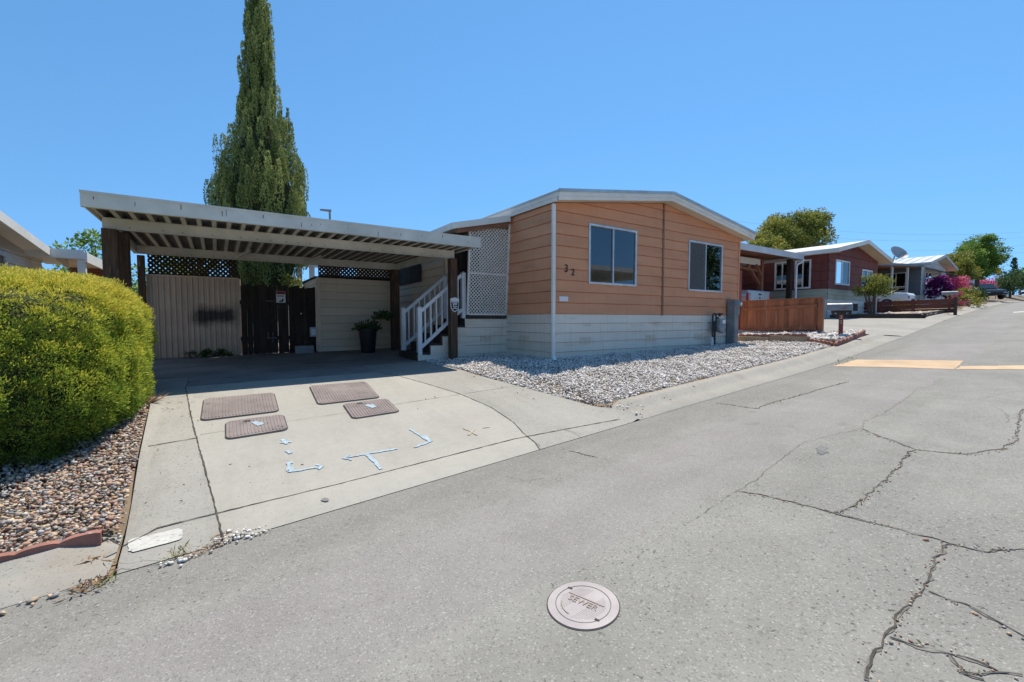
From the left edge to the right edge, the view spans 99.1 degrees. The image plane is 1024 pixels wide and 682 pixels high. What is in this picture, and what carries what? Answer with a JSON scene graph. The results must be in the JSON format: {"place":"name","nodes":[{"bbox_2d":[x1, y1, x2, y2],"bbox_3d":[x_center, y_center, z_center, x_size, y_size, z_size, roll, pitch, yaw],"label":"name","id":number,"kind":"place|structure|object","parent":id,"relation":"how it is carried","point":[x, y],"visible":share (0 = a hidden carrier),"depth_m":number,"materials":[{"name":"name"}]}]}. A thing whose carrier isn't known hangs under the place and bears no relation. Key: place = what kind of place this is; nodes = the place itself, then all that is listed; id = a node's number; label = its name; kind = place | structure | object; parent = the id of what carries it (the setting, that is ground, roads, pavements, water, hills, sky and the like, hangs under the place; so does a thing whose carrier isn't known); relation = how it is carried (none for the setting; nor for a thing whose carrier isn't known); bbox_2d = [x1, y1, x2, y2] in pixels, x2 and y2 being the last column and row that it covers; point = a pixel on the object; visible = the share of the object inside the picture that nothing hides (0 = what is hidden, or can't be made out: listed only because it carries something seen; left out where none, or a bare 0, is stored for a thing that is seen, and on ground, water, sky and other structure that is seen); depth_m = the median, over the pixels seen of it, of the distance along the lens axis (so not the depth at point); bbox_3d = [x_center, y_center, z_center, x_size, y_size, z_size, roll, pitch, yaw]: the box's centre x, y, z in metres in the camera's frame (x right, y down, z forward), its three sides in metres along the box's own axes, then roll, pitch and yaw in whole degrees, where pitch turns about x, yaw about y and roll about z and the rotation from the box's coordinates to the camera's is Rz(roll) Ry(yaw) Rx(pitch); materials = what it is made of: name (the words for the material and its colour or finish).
{"place":"outdoors","nodes":[
{"label":"outdoors","id":0,"kind":"place"},
{"bbox_2d":[0,211,68,270],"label":"neighbour house","id":1,"kind":"structure","parent":0,"point":[16,240],"depth_m":8.00,"materials":[{"name":"white plastic"}]},
{"bbox_2d":[0,251,7,266],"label":"window","id":2,"kind":"structure","parent":1,"relation":"in","point":[3,255],"depth_m":7.59,"materials":[{"name":"white plastic"}]},
{"bbox_2d":[102,345,640,573],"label":"driveway","id":3,"kind":"structure","parent":0,"point":[269,480],"depth_m":4.70,"materials":[{"name":"concrete"}]},
{"bbox_2d":[146,274,241,358],"bbox_3d":[-7.049,-0.523,9.757,1.720,1.838,0.065,-2,3,-34],"label":"corrugated panel","id":4,"kind":"object","parent":3,"relation":"on","point":[198,314],"visible":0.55,"depth_m":9.73,"materials":[{"name":"beige"}]},
{"bbox_2d":[184,348,233,357],"bbox_3d":[-6.766,0.288,9.777,0.947,0.282,0.283,-2,3,-34],"label":"weed patch","id":5,"kind":"object","parent":3,"relation":"on","point":[204,353],"visible":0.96,"depth_m":9.77,"materials":[{"name":"green plant"}]},
{"bbox_2d":[200,393,278,420],"bbox_3d":[-3.370,0.798,5.427,0.809,0.152,0.751,-2,3,-34],"label":"utility lid","id":6,"kind":"object","parent":3,"relation":"on","point":[231,406],"visible":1,"depth_m":5.37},
{"bbox_2d":[225,415,287,438],"bbox_3d":[-2.862,0.951,4.896,0.600,0.112,0.502,-2,3,-34],"label":"utility lid","id":7,"kind":"object","parent":3,"relation":"on","point":[240,428],"visible":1,"depth_m":4.86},
{"bbox_2d":[240,284,315,354],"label":"wooden gate","id":8,"kind":"structure","parent":3,"relation":"on","point":[294,326],"depth_m":10.57,"materials":[{"name":"wood"}]},
{"bbox_2d":[276,291,285,302],"bbox_3d":[-5.609,-1.070,10.600,0.200,0.280,0.009,-2,3,-34],"label":"warning sign","id":9,"kind":"object","parent":8,"relation":"attached to","point":[280,296],"visible":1,"depth_m":10.60,"materials":[{"name":"white plastic"}]},
{"bbox_2d":[79,189,480,359],"bbox_3d":[-4.271,-0.761,8.979,5.738,2.587,4.590,-2,3,-34],"label":"carport","id":10,"kind":"object","parent":3,"relation":"on","point":[142,225],"visible":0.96,"depth_m":7.75,"materials":[{"name":"wood"}]},
{"bbox_2d":[147,254,236,277],"bbox_3d":[-7.146,-1.700,9.824,1.620,0.545,0.050,-2,3,-34],"label":"lattice strip","id":11,"kind":"object","parent":10,"relation":"attached to","point":[199,261],"visible":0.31,"depth_m":9.79,"materials":[{"name":"wood"}]},
{"bbox_2d":[318,265,389,279],"bbox_3d":[-4.084,-1.828,11.486,1.880,0.375,0.050,-2,3,-34],"label":"lattice strip","id":12,"kind":"object","parent":10,"relation":"attached to","point":[367,273],"visible":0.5,"depth_m":11.44,"materials":[{"name":"wood"}]},
{"bbox_2d":[450,297,458,311],"bbox_3d":[-1.216,-0.772,9.287,0.200,0.315,0.020,-2,3,-34],"label":"security sign","id":13,"kind":"object","parent":10,"relation":"attached to","point":[454,303],"visible":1,"depth_m":9.28,"materials":[{"name":"white plastic"}]},
{"bbox_2d":[295,345,313,353],"bbox_3d":[-5.095,0.211,10.724,0.400,0.197,0.200,-2,3,-34],"label":"concrete block","id":14,"kind":"object","parent":3,"relation":"on","point":[304,349],"depth_m":10.64,"materials":[{"name":"concrete"}]},
{"bbox_2d":[309,381,378,404],"bbox_3d":[-2.382,0.721,6.187,0.828,0.149,0.857,-2,3,-34],"label":"utility lid","id":15,"kind":"object","parent":3,"relation":"on","point":[338,392],"visible":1,"depth_m":6.12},
{"bbox_2d":[343,399,398,418],"bbox_3d":[-1.821,0.862,5.637,0.601,0.111,0.572,-2,3,-34],"label":"utility lid","id":16,"kind":"object","parent":3,"relation":"on","point":[362,409],"visible":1,"depth_m":5.59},
{"bbox_2d":[351,309,395,352],"bbox_3d":[-3.463,-0.264,10.960,1.163,1.091,0.713,-2,3,-34],"label":"potted plant","id":17,"kind":"object","parent":3,"relation":"on","point":[367,331],"visible":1,"depth_m":10.74,"materials":[{"name":"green plant"}]},
{"bbox_2d":[0,302,1023,681],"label":"road","id":18,"kind":"structure","parent":0,"point":[684,546],"depth_m":2.50,"materials":[{"name":"asphalt"}]},
{"bbox_2d":[0,591,59,614],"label":"stray pebbles","id":19,"kind":"object","parent":18,"relation":"on","point":[35,598],"visible":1,"depth_m":2.48,"materials":[{"name":"stone"}]},
{"bbox_2d":[53,554,118,603],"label":"dry litter","id":20,"kind":"object","parent":18,"relation":"on","point":[90,581],"visible":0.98,"depth_m":2.60,"materials":[{"name":"brown plant"}]},
{"bbox_2d":[96,539,189,587],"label":"weeds","id":21,"kind":"object","parent":18,"relation":"on","point":[159,558],"visible":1,"depth_m":2.83,"materials":[{"name":"green plant"}]},
{"bbox_2d":[148,550,212,569],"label":"stray pebbles","id":22,"kind":"object","parent":18,"relation":"on","point":[181,559],"visible":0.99,"depth_m":2.80,"materials":[{"name":"white stone"}]},
{"bbox_2d":[167,530,232,561],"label":"dry litter","id":23,"kind":"object","parent":18,"relation":"on","point":[204,548],"visible":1,"depth_m":2.93,"materials":[{"name":"beige plant"}]},
{"bbox_2d":[190,540,227,557],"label":"stray pebbles","id":24,"kind":"object","parent":18,"relation":"on","point":[221,544],"visible":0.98,"depth_m":2.95,"materials":[{"name":"stone"}]},
{"bbox_2d":[213,525,270,542],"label":"stray pebbles","id":25,"kind":"object","parent":18,"relation":"on","point":[247,530],"visible":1,"depth_m":3.07,"materials":[{"name":"white stone"}]},
{"bbox_2d":[547,581,619,630],"bbox_3d":[0.351,1.299,2.160,0.359,0.029,0.359,-2,3,-34],"label":"manhole cover","id":26,"kind":"object","parent":18,"relation":"on","point":[582,605],"visible":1,"depth_m":2.14,"materials":[{"name":"metal"}]},
{"bbox_2d":[574,383,1023,681],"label":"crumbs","id":27,"kind":"object","parent":18,"relation":"on","point":[974,613],"visible":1,"depth_m":2.35,"materials":[{"name":"asphalt"}]},
{"bbox_2d":[783,394,1017,672],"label":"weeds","id":28,"kind":"object","parent":18,"relation":"on","point":[941,543],"visible":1,"depth_m":2.91,"materials":[{"name":"green plant"}]},
{"bbox_2d":[0,295,1023,608],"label":"ground","id":29,"kind":"structure","parent":0,"point":[134,473],"depth_m":3.74,"materials":[{"name":"gravel"}]},
{"bbox_2d":[0,530,102,562],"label":"edging block","id":30,"kind":"structure","parent":29,"relation":"on","point":[91,538],"depth_m":2.88,"materials":[{"name":"brick"}]},
{"bbox_2d":[0,535,123,608],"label":"kerb","id":31,"kind":"structure","parent":29,"relation":"on","point":[39,574],"depth_m":2.72,"materials":[{"name":"concrete"}]},
{"bbox_2d":[24,248,102,276],"bbox_3d":[-9.928,-0.702,10.047,0.880,2.400,3.200,-2,3,-34],"label":"patio awning","id":32,"kind":"object","parent":29,"relation":"on","point":[80,261],"visible":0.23,"depth_m":8.90,"materials":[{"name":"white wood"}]},
{"bbox_2d":[0,394,149,552],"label":"river gravel","id":33,"kind":"structure","parent":29,"relation":"on","point":[107,441],"depth_m":3.47,"materials":[{"name":"gravel"}]},
{"bbox_2d":[145,392,168,402],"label":"weed stalks","id":34,"kind":"object","parent":33,"relation":"on","point":[152,399],"visible":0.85,"depth_m":5.29,"materials":[{"name":"beige plant"}]},
{"bbox_2d":[0,262,159,471],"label":"hedge","id":35,"kind":"object","parent":29,"relation":"on","point":[77,354],"visible":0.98,"depth_m":3.93,"materials":[{"name":"green plant"}]},
{"bbox_2d":[0,442,181,548],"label":"dry litter","id":36,"kind":"object","parent":29,"relation":"on","point":[79,493],"visible":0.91,"depth_m":3.46,"materials":[{"name":"brown plant"}]},
{"bbox_2d":[42,228,147,294],"bbox_3d":[-13.432,-1.684,14.489,3.163,3.824,3.061,-2,3,-34],"label":"broadleaf tree","id":37,"kind":"object","parent":29,"relation":"on","point":[82,242],"visible":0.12,"depth_m":13.76,"materials":[{"name":"green plant"}]},
{"bbox_2d":[132,263,188,295],"bbox_3d":[-10.982,-1.090,13.798,2.259,2.708,3.041,-1,3,-16],"label":"broadleaf tree","id":38,"kind":"object","parent":29,"relation":"on","point":[134,284],"visible":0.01,"depth_m":13.60,"materials":[{"name":"green plant"}]},
{"bbox_2d":[153,256,225,275],"bbox_3d":[-13.024,-2.807,18.205,3.332,5.694,2.999,2,3,31],"label":"broadleaf tree","id":39,"kind":"object","parent":29,"relation":"on","point":[193,265],"visible":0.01,"depth_m":17.85,"materials":[{"name":"green plant"}]},
{"bbox_2d":[203,0,310,346],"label":"cypress tree","id":40,"kind":"object","parent":29,"relation":"on","point":[259,175],"visible":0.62,"depth_m":12.12,"materials":[{"name":"green plant"}]},
{"bbox_2d":[277,273,304,309],"bbox_3d":[-6.282,-0.811,12.560,1.102,2.269,1.124,-3,4,-44],"label":"flowering shrub","id":41,"kind":"object","parent":29,"relation":"on","point":[296,282],"visible":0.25,"depth_m":12.33,"materials":[{"name":"green plant"}]},
{"bbox_2d":[247,264,346,342],"bbox_3d":[-7.086,-1.129,14.580,7.400,2.800,2.262,-2,3,-34],"label":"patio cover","id":42,"kind":"object","parent":29,"relation":"on","point":[312,271],"visible":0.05,"depth_m":13.76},
{"bbox_2d":[320,209,330,219],"bbox_3d":[-11.455,-4.284,27.058,0.640,7.657,0.240,-2,3,-34],"label":"street lamp","id":43,"kind":"object","parent":29,"relation":"on","point":[328,210],"visible":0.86,"depth_m":26.91,"materials":[{"name":"grey metal"}]},
{"bbox_2d":[303,276,390,351],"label":"shed","id":44,"kind":"structure","parent":29,"relation":"on","point":[343,306],"depth_m":11.38,"materials":[{"name":"beige"}]},
{"bbox_2d":[310,327,316,336],"bbox_3d":[-4.998,-0.228,10.979,0.150,0.240,0.090,-2,3,-34],"label":"meter box","id":45,"kind":"object","parent":44,"relation":"attached to","point":[313,331],"visible":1,"depth_m":10.94,"materials":[{"name":"white plastic"}]},
{"bbox_2d":[399,215,510,360],"bbox_3d":[-2.587,-1.286,12.011,2.259,3.370,6.110,-2,3,-34],"label":"porch","id":46,"kind":"object","parent":29,"relation":"on","point":[485,335],"visible":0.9,"depth_m":9.93,"materials":[{"name":"white wood"}]},
{"bbox_2d":[356,188,756,360],"bbox_3d":[-0.686,-1.887,16.879,8.539,4.255,15.525,-2,3,-34],"label":"mobile home","id":47,"kind":"object","parent":29,"relation":"on","point":[591,272],"visible":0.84,"depth_m":10.19,"materials":[{"name":"orange"}]},
{"bbox_2d":[399,264,420,285],"bbox_3d":[-2.948,-1.889,12.559,0.034,0.480,1.750,-2,3,-34],"label":"window","id":48,"kind":"structure","parent":47,"relation":"attached to","point":[410,275],"depth_m":12.46,"materials":[{"name":"glass"}]},
{"bbox_2d":[454,248,479,316],"bbox_3d":[-1.186,-1.555,10.987,0.832,1.890,0.030,-2,3,-34],"label":"door","id":49,"kind":"structure","parent":47,"relation":"in","point":[462,257],"depth_m":10.99,"materials":[{"name":"metal"}]},
{"bbox_2d":[587,223,636,286],"bbox_3d":[2.279,-1.917,9.914,1.544,1.304,0.113,-2,3,-34],"label":"window","id":50,"kind":"structure","parent":47,"relation":"in","point":[612,251],"depth_m":9.88,"materials":[{"name":"glass"}]},
{"bbox_2d":[687,240,722,292],"bbox_3d":[5.260,-2.007,11.922,1.574,1.324,0.113,-2,3,-34],"label":"window","id":51,"kind":"structure","parent":47,"relation":"in","point":[705,260],"depth_m":11.88,"materials":[{"name":"glass"}]},
{"bbox_2d":[424,340,830,406],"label":"white gravel","id":52,"kind":"structure","parent":29,"relation":"on","point":[712,355],"depth_m":8.22,"materials":[{"name":"gravel"}]},
{"bbox_2d":[473,360,759,413],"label":"dry litter","id":53,"kind":"object","parent":52,"relation":"on","point":[610,391],"visible":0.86,"depth_m":6.53,"materials":[{"name":"brown plant"}]},
{"bbox_2d":[807,338,819,342],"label":"edging block","id":54,"kind":"structure","parent":52,"relation":"on","point":[811,340],"depth_m":11.27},
{"bbox_2d":[819,340,833,345],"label":"edging block","id":55,"kind":"structure","parent":52,"relation":"on","point":[826,342],"depth_m":10.53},
{"bbox_2d":[710,313,726,345],"bbox_3d":[5.746,-0.296,12.056,0.846,0.967,0.249,-3,4,-43],"label":"gas meter","id":56,"kind":"object","parent":29,"relation":"on","point":[719,325],"visible":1,"depth_m":11.93,"materials":[{"name":"grey metal"}]},
{"bbox_2d":[727,300,741,343],"bbox_3d":[6.355,-0.519,12.457,0.240,1.306,0.346,-2,3,-34],"label":"electric meter pedestal","id":57,"kind":"object","parent":29,"relation":"on","point":[733,309],"visible":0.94,"depth_m":12.42,"materials":[{"name":"grey metal"}]},
{"bbox_2d":[738,336,768,343],"bbox_3d":[7.060,-0.021,12.859,0.130,0.220,1.000,-2,3,-34],"label":"timber sleeper","id":58,"kind":"object","parent":29,"relation":"on","point":[744,338],"visible":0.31,"depth_m":12.80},
{"bbox_2d":[738,334,759,336],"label":"edging block","id":59,"kind":"structure","parent":58,"relation":"on","point":[754,335],"depth_m":12.86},
{"bbox_2d":[746,230,787,249],"bbox_3d":[23.075,-6.349,39.874,6.222,7.406,3.515,-2,3,-34],"label":"broadleaf tree","id":60,"kind":"object","parent":29,"relation":"on","point":[765,240],"visible":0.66,"depth_m":39.06,"materials":[{"name":"green plant"}]},
{"bbox_2d":[740,243,804,298],"bbox_3d":[8.671,-2.283,20.945,7.500,3.470,6.861,-2,3,-34],"label":"neighbour carport","id":61,"kind":"object","parent":29,"relation":"on","point":[758,257],"visible":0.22,"depth_m":19.79,"materials":[{"name":"white wood"}]},
{"bbox_2d":[738,271,824,331],"bbox_3d":[8.296,-1.196,13.677,0.120,2.215,2.550,-2,3,-34],"label":"wooden fence","id":62,"kind":"object","parent":29,"relation":"on","point":[792,314],"visible":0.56,"depth_m":13.56,"materials":[{"name":"brown wood"}]},
{"bbox_2d":[769,335,809,342],"bbox_3d":[7.625,-0.022,12.020,0.130,0.240,0.980,-2,3,-34],"label":"timber sleeper","id":63,"kind":"object","parent":29,"relation":"on","point":[788,338],"visible":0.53,"depth_m":11.97,"materials":[{"name":"wood"}]},
{"bbox_2d":[760,334,783,336],"bbox_3d":[7.377,-0.135,12.409,0.056,0.160,0.610,-2,3,-34],"label":"edging block","id":64,"kind":"object","parent":63,"relation":"on","point":[764,335],"depth_m":12.46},
{"bbox_2d":[783,334,806,335],"bbox_3d":[7.696,-0.131,11.882,0.056,0.157,0.581,-2,3,-30],"label":"edging block","id":65,"kind":"object","parent":63,"relation":"on","point":[795,335],"depth_m":11.84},
{"bbox_2d":[755,207,839,249],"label":"broadleaf tree","id":66,"kind":"object","parent":29,"relation":"on","point":[808,229],"visible":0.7,"depth_m":43.77,"materials":[{"name":"green plant"}]},
{"bbox_2d":[738,329,863,340],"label":"white gravel","id":67,"kind":"structure","parent":29,"relation":"on","point":[830,335],"depth_m":12.27,"materials":[{"name":"gravel"}]},
{"bbox_2d":[607,301,1023,419],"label":"kerb","id":68,"kind":"structure","parent":29,"relation":"on","point":[683,395],"depth_m":7.34,"materials":[{"name":"concrete"}]},
{"bbox_2d":[740,240,892,317],"bbox_3d":[13.021,-2.964,27.166,6.960,4.410,14.730,-2,3,-34],"label":"mobile home","id":69,"kind":"object","parent":29,"relation":"on","point":[833,271],"visible":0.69,"depth_m":21.16,"materials":[{"name":"red"}]},
{"bbox_2d":[774,261,801,289],"bbox_3d":[13.523,-3.146,21.584,0.793,1.830,1.280,-2,3,-34],"label":"window","id":70,"kind":"structure","parent":69,"relation":"in","point":[780,267],"depth_m":21.62,"materials":[{"name":"glass"}]},
{"bbox_2d":[794,259,811,288],"bbox_3d":[14.029,-3.108,20.835,0.793,1.830,1.270,-2,3,-34],"label":"window","id":71,"kind":"structure","parent":69,"relation":"in","point":[806,265],"depth_m":20.83,"materials":[{"name":"glass"}]},
{"bbox_2d":[827,259,849,291],"bbox_3d":[15.402,-3.184,20.935,2.200,1.630,0.793,-2,3,-34],"label":"window","id":72,"kind":"structure","parent":69,"relation":"in","point":[842,274],"depth_m":20.63,"materials":[{"name":"glass"}]},
{"bbox_2d":[861,269,872,286],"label":"window","id":73,"kind":"structure","parent":69,"relation":"in","point":[864,272],"depth_m":22.39,"materials":[{"name":"glass"}]},
{"bbox_2d":[890,246,907,275],"bbox_3d":[20.151,-4.193,22.736,0.675,1.532,0.782,3,4,43],"label":"satellite dish","id":74,"kind":"object","parent":69,"relation":"attached to","point":[898,252],"visible":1,"depth_m":22.92,"materials":[{"name":"grey metal"}]},
{"bbox_2d":[834,339,844,345],"bbox_3d":[7.805,0.075,10.408,0.641,0.224,0.056,-2,4,-39],"label":"edging block","id":75,"kind":"object","parent":29,"relation":"on","point":[839,342],"depth_m":10.33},
{"bbox_2d":[827,303,857,334],"bbox_3d":[8.776,-0.480,11.631,0.650,1.054,0.200,2,4,38],"label":"mailbox","id":76,"kind":"object","parent":29,"relation":"on","point":[841,310],"visible":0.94,"depth_m":11.59,"materials":[{"name":"silver metal"}]},
{"bbox_2d":[827,288,915,309],"bbox_3d":[22.430,-2.681,27.806,1.790,1.440,4.688,-2,4,-36],"label":"parked car","id":77,"kind":"object","parent":29,"relation":"on","point":[896,295],"visible":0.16,"depth_m":25.98,"materials":[{"name":"white paint"}]},
{"bbox_2d":[849,273,897,313],"bbox_3d":[16.251,-2.022,19.729,2.027,2.125,1.675,-2,3,-34],"label":"tree","id":78,"kind":"object","parent":29,"relation":"on","point":[878,285],"visible":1,"depth_m":19.43,"materials":[{"name":"green plant"}]},
{"bbox_2d":[830,313,920,317],"bbox_3d":[15.415,-1.071,19.052,0.120,0.226,3.603,-2,4,-36],"label":"timber edging","id":79,"kind":"object","parent":29,"relation":"on","point":[915,315],"visible":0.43,"depth_m":18.50,"materials":[{"name":"wood"}]},
{"bbox_2d":[827,255,957,304],"bbox_3d":[28.364,-4.724,38.950,7.420,4.150,14.830,-2,3,-34],"label":"mobile home","id":80,"kind":"object","parent":29,"relation":"on","point":[917,282],"visible":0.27,"depth_m":32.59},
{"bbox_2d":[886,272,905,291],"bbox_3d":[29.016,-4.347,32.905,0.793,1.900,1.800,-2,3,-34],"label":"window","id":81,"kind":"structure","parent":80,"relation":"in","point":[900,282],"depth_m":33.01,"materials":[{"name":"glass"}]},
{"bbox_2d":[920,271,931,289],"bbox_3d":[30.800,-4.444,32.841,2.200,1.800,0.793,-2,3,-34],"label":"window","id":82,"kind":"structure","parent":80,"relation":"in","point":[927,274],"depth_m":32.47,"materials":[{"name":"glass"}]},
{"bbox_2d":[925,267,957,280],"bbox_3d":[32.336,-5.034,32.859,4.600,0.804,0.866,-2,3,-34],"label":"window awning","id":83,"kind":"object","parent":80,"relation":"attached to","point":[940,271],"depth_m":32.06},
{"bbox_2d":[847,310,937,314],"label":"tan gravel","id":84,"kind":"structure","parent":29,"relation":"on","point":[907,312],"depth_m":19.75,"materials":[{"name":"gravel"}]},
{"bbox_2d":[878,263,923,292],"bbox_3d":[22.543,-3.643,31.709,11.000,3.687,8.400,-2,3,-34],"label":"neighbour carport","id":85,"kind":"object","parent":29,"relation":"on","point":[894,266],"visible":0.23,"depth_m":29.90,"materials":[{"name":"grey"}]},
{"bbox_2d":[864,297,957,314],"bbox_3d":[18.717,-1.607,21.196,0.120,0.889,4.100,-2,3,-34],"label":"fence","id":86,"kind":"object","parent":29,"relation":"on","point":[910,305],"visible":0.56,"depth_m":20.60,"materials":[{"name":"brown wood"}]},
{"bbox_2d":[921,310,944,317],"bbox_3d":[18.134,-1.169,18.771,3.915,0.386,0.120,-2,4,-37],"label":"timber edging","id":87,"kind":"object","parent":29,"relation":"on","point":[925,315],"visible":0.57,"depth_m":18.21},
{"bbox_2d":[923,275,956,299],"bbox_3d":[30.702,-3.858,31.426,1.484,1.884,2.022,-2,3,-34],"label":"bougainvillea","id":88,"kind":"object","parent":29,"relation":"on","point":[934,284],"visible":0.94,"depth_m":31.30,"materials":[{"name":"purple plant"}]},
{"bbox_2d":[941,291,957,303],"bbox_3d":[23.492,-2.086,23.476,0.620,1.164,0.180,2,4,41],"label":"mailbox","id":89,"kind":"object","parent":29,"relation":"on","point":[949,293],"visible":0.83,"depth_m":23.41,"materials":[{"name":"grey metal"}]},
{"bbox_2d":[946,291,968,306],"bbox_3d":[25.000,-2.373,24.536,0.938,0.909,0.950,0,3,5],"label":"flower bed shrub","id":90,"kind":"object","parent":29,"relation":"on","point":[958,296],"visible":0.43,"depth_m":24.39,"materials":[{"name":"pink plant"}]},
{"bbox_2d":[946,275,972,289],"bbox_3d":[35.268,-4.407,34.781,2.340,1.648,2.130,0,3,-10],"label":"bougainvillea","id":91,"kind":"object","parent":29,"relation":"on","point":[960,281],"visible":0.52,"depth_m":34.22,"materials":[{"name":"pink plant"}]},
{"bbox_2d":[947,285,981,301],"bbox_3d":[30.993,-3.163,29.972,1.772,1.305,1.724,-2,3,-34],"label":"flower bed shrub","id":92,"kind":"object","parent":29,"relation":"on","point":[964,290],"visible":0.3,"depth_m":29.59,"materials":[{"name":"green plant"}]},
{"bbox_2d":[946,250,984,284],"bbox_3d":[38.622,-5.613,37.921,3.437,4.615,3.438,-2,3,-34],"label":"street tree","id":93,"kind":"object","parent":29,"relation":"on","point":[963,262],"visible":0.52,"depth_m":37.00,"materials":[{"name":"green plant"}]},
{"bbox_2d":[959,292,987,307],"bbox_3d":[27.554,-2.419,26.468,1.371,1.033,1.647,-2,3,-34],"label":"flower bed shrub","id":94,"kind":"object","parent":29,"relation":"on","point":[975,302],"visible":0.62,"depth_m":26.23,"materials":[{"name":"green plant"}]},
{"bbox_2d":[970,288,988,299],"bbox_3d":[38.411,-3.871,35.889,1.338,1.128,1.033,1,3,13],"label":"flower bed shrub","id":95,"kind":"object","parent":29,"relation":"on","point":[983,294],"visible":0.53,"depth_m":35.68,"materials":[{"name":"green plant"}]},
{"bbox_2d":[952,233,1013,288],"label":"street tree","id":96,"kind":"object","parent":29,"relation":"on","point":[990,258],"visible":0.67,"depth_m":42.69,"materials":[{"name":"green plant"}]},
{"bbox_2d":[971,278,997,287],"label":"bougainvillea","id":97,"kind":"object","parent":29,"relation":"on","point":[987,281],"visible":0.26,"depth_m":53.44,"materials":[{"name":"pink plant"}]},
{"bbox_2d":[973,283,1007,298],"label":"parked car","id":98,"kind":"object","parent":29,"relation":"on","point":[993,290],"visible":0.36,"depth_m":45.12,"materials":[{"name":"grey paint"}]},
{"bbox_2d":[993,270,1000,298],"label":"street sign","id":99,"kind":"object","parent":29,"relation":"on","point":[996,276],"visible":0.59,"depth_m":51.77,"materials":[{"name":"grey metal"}]},
{"bbox_2d":[994,268,1023,297],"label":"evergreen shrub","id":100,"kind":"object","parent":29,"relation":"on","point":[1014,280],"visible":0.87,"depth_m":60.23,"materials":[{"name":"green plant"}]},
{"bbox_2d":[1007,257,1021,294],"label":"conifer","id":101,"kind":"object","parent":29,"relation":"on","point":[1014,261],"visible":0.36,"depth_m":73.54,"materials":[{"name":"green plant"}]},
{"bbox_2d":[0,0,1023,294],"label":"sky","id":102,"kind":"structure","parent":0,"point":[899,119],"materials":[{"name":"blue"}]},
{"bbox_2d":[738,221,1013,234],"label":"overhead wire","id":103,"kind":"object","parent":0,"point":[915,234],"visible":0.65,"depth_m":66.75,"materials":[{"name":"grey metal"}]},
{"bbox_2d":[824,318,944,336],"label":"neighbour driveway","id":104,"kind":"structure","parent":0,"point":[903,327],"depth_m":15.21,"materials":[{"name":"concrete"}]},
{"bbox_2d":[741,290,770,300],"bbox_3d":[8.792,-1.977,21.049,2.123,2.088,6.195,-2,3,-34],"label":"pickup truck","id":105,"kind":"object","parent":104,"relation":"on","point":[747,295],"visible":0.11,"depth_m":18.30,"materials":[{"name":"silver metal"}]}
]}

